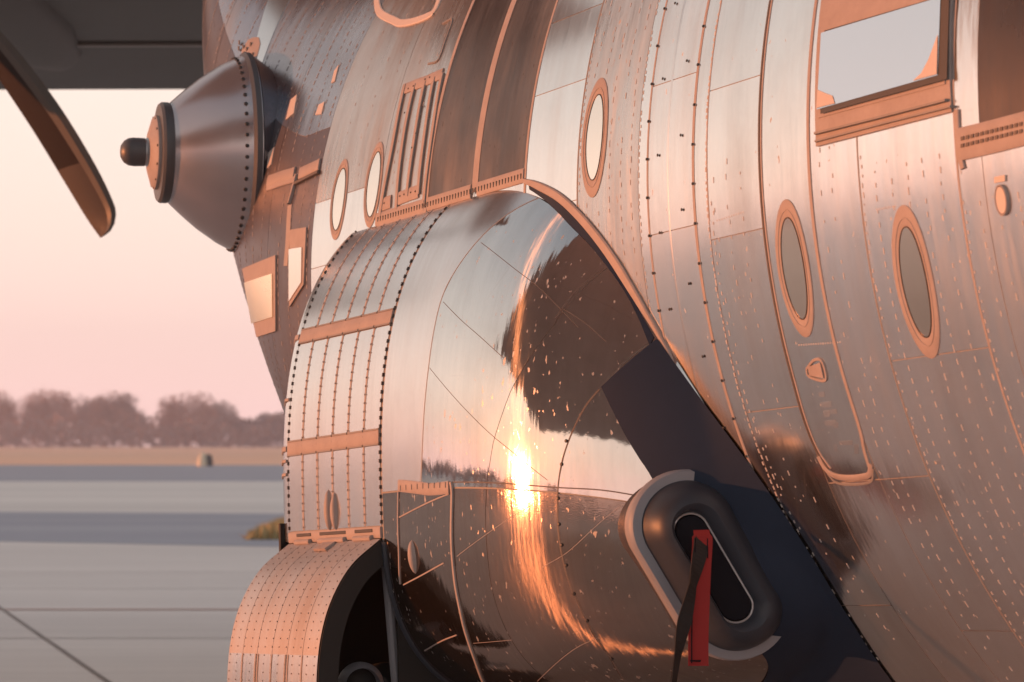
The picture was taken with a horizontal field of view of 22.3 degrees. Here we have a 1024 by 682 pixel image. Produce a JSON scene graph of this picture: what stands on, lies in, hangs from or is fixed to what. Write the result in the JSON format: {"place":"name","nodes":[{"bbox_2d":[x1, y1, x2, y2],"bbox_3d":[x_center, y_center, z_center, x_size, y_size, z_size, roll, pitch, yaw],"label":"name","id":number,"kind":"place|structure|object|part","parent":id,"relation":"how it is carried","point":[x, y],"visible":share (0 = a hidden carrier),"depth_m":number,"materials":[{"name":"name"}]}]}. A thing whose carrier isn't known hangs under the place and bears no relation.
{"place":"outdoors","nodes":[
{"label":"outdoors","id":0,"kind":"place"},
{"bbox_2d":[0,447,282,464],"bbox_3d":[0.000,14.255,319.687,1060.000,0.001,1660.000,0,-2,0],"label":"ground","id":1,"kind":"structure","parent":0,"point":[133,456],"depth_m":353.67,"materials":[{"name":"brown plant"}]},
{"bbox_2d":[0,390,22,440],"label":"tree","id":2,"kind":"object","parent":1,"relation":"on","point":[7,411],"visible":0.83,"depth_m":1003.79,"materials":[{"name":"green plant"}]},
{"bbox_2d":[17,385,76,446],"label":"tree","id":3,"kind":"object","parent":1,"relation":"on","point":[45,406],"visible":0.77,"depth_m":1012.61,"materials":[{"name":"green plant"}]},
{"bbox_2d":[58,394,103,446],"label":"tree","id":4,"kind":"object","parent":1,"relation":"on","point":[82,411],"visible":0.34,"depth_m":1037.72,"materials":[{"name":"green plant"}]},
{"bbox_2d":[88,390,138,446],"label":"tree","id":5,"kind":"object","parent":1,"relation":"on","point":[105,410],"visible":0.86,"depth_m":965.41,"materials":[{"name":"green plant"}]},
{"bbox_2d":[118,407,149,439],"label":"tree","id":6,"kind":"object","parent":1,"relation":"on","point":[133,418],"visible":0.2,"depth_m":1039.65,"materials":[{"name":"green plant"}]},
{"bbox_2d":[0,410,284,447],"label":"undergrowth","id":7,"kind":"object","parent":1,"relation":"on","point":[15,435],"visible":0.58,"depth_m":958.51,"materials":[{"name":"green plant"}]},
{"bbox_2d":[153,390,218,446],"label":"tree","id":8,"kind":"object","parent":1,"relation":"on","point":[175,410],"visible":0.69,"depth_m":972.77,"materials":[{"name":"green plant"}]},
{"bbox_2d":[211,400,239,446],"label":"tree","id":9,"kind":"object","parent":1,"relation":"on","point":[221,412],"visible":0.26,"depth_m":1015.30,"materials":[{"name":"green plant"}]},
{"bbox_2d":[229,418,262,446],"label":"tree","id":10,"kind":"object","parent":1,"relation":"on","point":[247,422],"visible":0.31,"depth_m":1007.01,"materials":[{"name":"green plant"}]},
{"bbox_2d":[253,412,275,446],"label":"tree","id":11,"kind":"object","parent":1,"relation":"on","point":[261,416],"visible":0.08,"depth_m":1038.97,"materials":[{"name":"green plant"}]},
{"bbox_2d":[270,411,284,445],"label":"tree","id":12,"kind":"object","parent":1,"relation":"on","point":[274,422],"visible":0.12,"depth_m":973.15,"materials":[{"name":"green plant"}]},
{"bbox_2d":[0,465,282,480],"bbox_3d":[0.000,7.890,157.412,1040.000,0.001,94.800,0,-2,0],"label":"runway","id":13,"kind":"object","parent":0,"point":[139,473],"depth_m":145.92,"materials":[{"name":"grey asphalt"}]},
{"bbox_2d":[197,452,212,465],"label":"runway marker","id":14,"kind":"object","parent":13,"relation":"on","point":[204,459],"visible":1,"depth_m":189.70,"materials":[{"name":"beige paint"}]},
{"bbox_2d":[0,511,283,681],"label":"apron","id":15,"kind":"object","parent":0,"point":[152,645],"depth_m":27.13,"materials":[{"name":"concrete"}]},
{"bbox_2d":[0,606,110,681],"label":"slab joint","id":16,"kind":"object","parent":15,"relation":"on","point":[66,652],"depth_m":21.68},
{"bbox_2d":[0,609,237,609],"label":"joint","id":17,"kind":"object","parent":15,"relation":"on","point":[120,609],"depth_m":26.74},
{"bbox_2d":[0,481,283,510],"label":"runway shoulder","id":18,"kind":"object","parent":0,"point":[141,495],"depth_m":83.23},
{"bbox_2d":[0,512,283,546],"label":"taxiway","id":19,"kind":"structure","parent":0,"point":[218,529],"depth_m":52.58,"materials":[{"name":"grey asphalt"}]},
{"bbox_2d":[239,516,283,539],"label":"grass patch","id":20,"kind":"object","parent":19,"relation":"on","point":[269,530],"visible":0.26,"depth_m":46.19,"materials":[{"name":"plant"}]},
{"bbox_2d":[0,89,283,446],"label":"sky","id":21,"kind":"structure","parent":0,"point":[151,308],"materials":[{"name":"pink"}]},
{"label":"parking stand","id":22,"kind":"structure","parent":0,"visible":0},
{"bbox_2d":[0,0,203,237],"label":"parked aircraft","id":23,"kind":"object","parent":22,"relation":"on","point":[46,46],"visible":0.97,"depth_m":18.18,"materials":[{"name":"paint"}]},
{"bbox_2d":[120,0,1023,681],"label":"transport aircraft","id":24,"kind":"object","parent":22,"relation":"on","point":[564,314],"visible":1,"depth_m":8.10,"materials":[{"name":"paint"}]},
{"bbox_3d":[-1.040,-0.182,10.769,0.076,0.317,0.514,1,-2,-17],"label":"quarter window","id":25,"kind":"part","parent":24,"relation":"part of","materials":[{"name":"beige"}]},
{"bbox_3d":[-0.856,-0.294,10.351,0.030,0.312,0.172,1,-3,-29],"label":"quarter window","id":26,"kind":"part","parent":24,"relation":"part of","materials":[{"name":"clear glass"}]},
{"bbox_3d":[-0.723,1.150,9.206,0.309,0.916,0.835,1,-3,-29],"label":"gear door","id":27,"kind":"part","parent":24,"relation":"part of","materials":[{"name":"silver metal"}]},
{"bbox_3d":[-0.665,-0.549,10.073,0.055,0.319,0.141,1,-3,-27],"label":"cabin window","id":28,"kind":"part","parent":24,"relation":"part of","materials":[{"name":"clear glass"}]},
{"bbox_3d":[-0.517,-0.591,9.814,0.059,0.331,0.144,1,-3,-27],"label":"cabin window","id":29,"kind":"part","parent":24,"relation":"part of","materials":[{"name":"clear glass"}]},
{"bbox_3d":[0.274,-0.656,8.369,0.053,0.393,0.160,1,-3,-28],"label":"cabin window","id":30,"kind":"part","parent":24,"relation":"part of","materials":[{"name":"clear glass"}]},
{"bbox_2d":[671,512,753,681],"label":"intake cover","id":31,"kind":"object","parent":24,"relation":"attached to","point":[712,574],"visible":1,"depth_m":7.69,"materials":[{"name":"red fabric"}]},
{"bbox_3d":[0.810,-0.207,7.399,0.062,0.394,0.156,1,-3,-31],"label":"cabin window","id":32,"kind":"part","parent":24,"relation":"part of","materials":[{"name":"brown glass"}]},
{"bbox_3d":[0.869,-0.294,7.426,0.313,1.417,0.286,0,-2,0],"label":"crew door","id":33,"kind":"part","parent":24,"relation":"part of","materials":[{"name":"metal"}]},
{"bbox_3d":[1.010,-0.810,7.045,0.089,0.516,0.648,1,-3,-28],"label":"cockpit window","id":34,"kind":"part","parent":24,"relation":"part of","materials":[{"name":"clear glass"}]},
{"bbox_3d":[1.084,-0.158,6.939,0.083,0.411,0.163,1,-3,-32],"label":"cabin window","id":35,"kind":"part","parent":24,"relation":"part of","materials":[{"name":"brown glass"}]}
]}

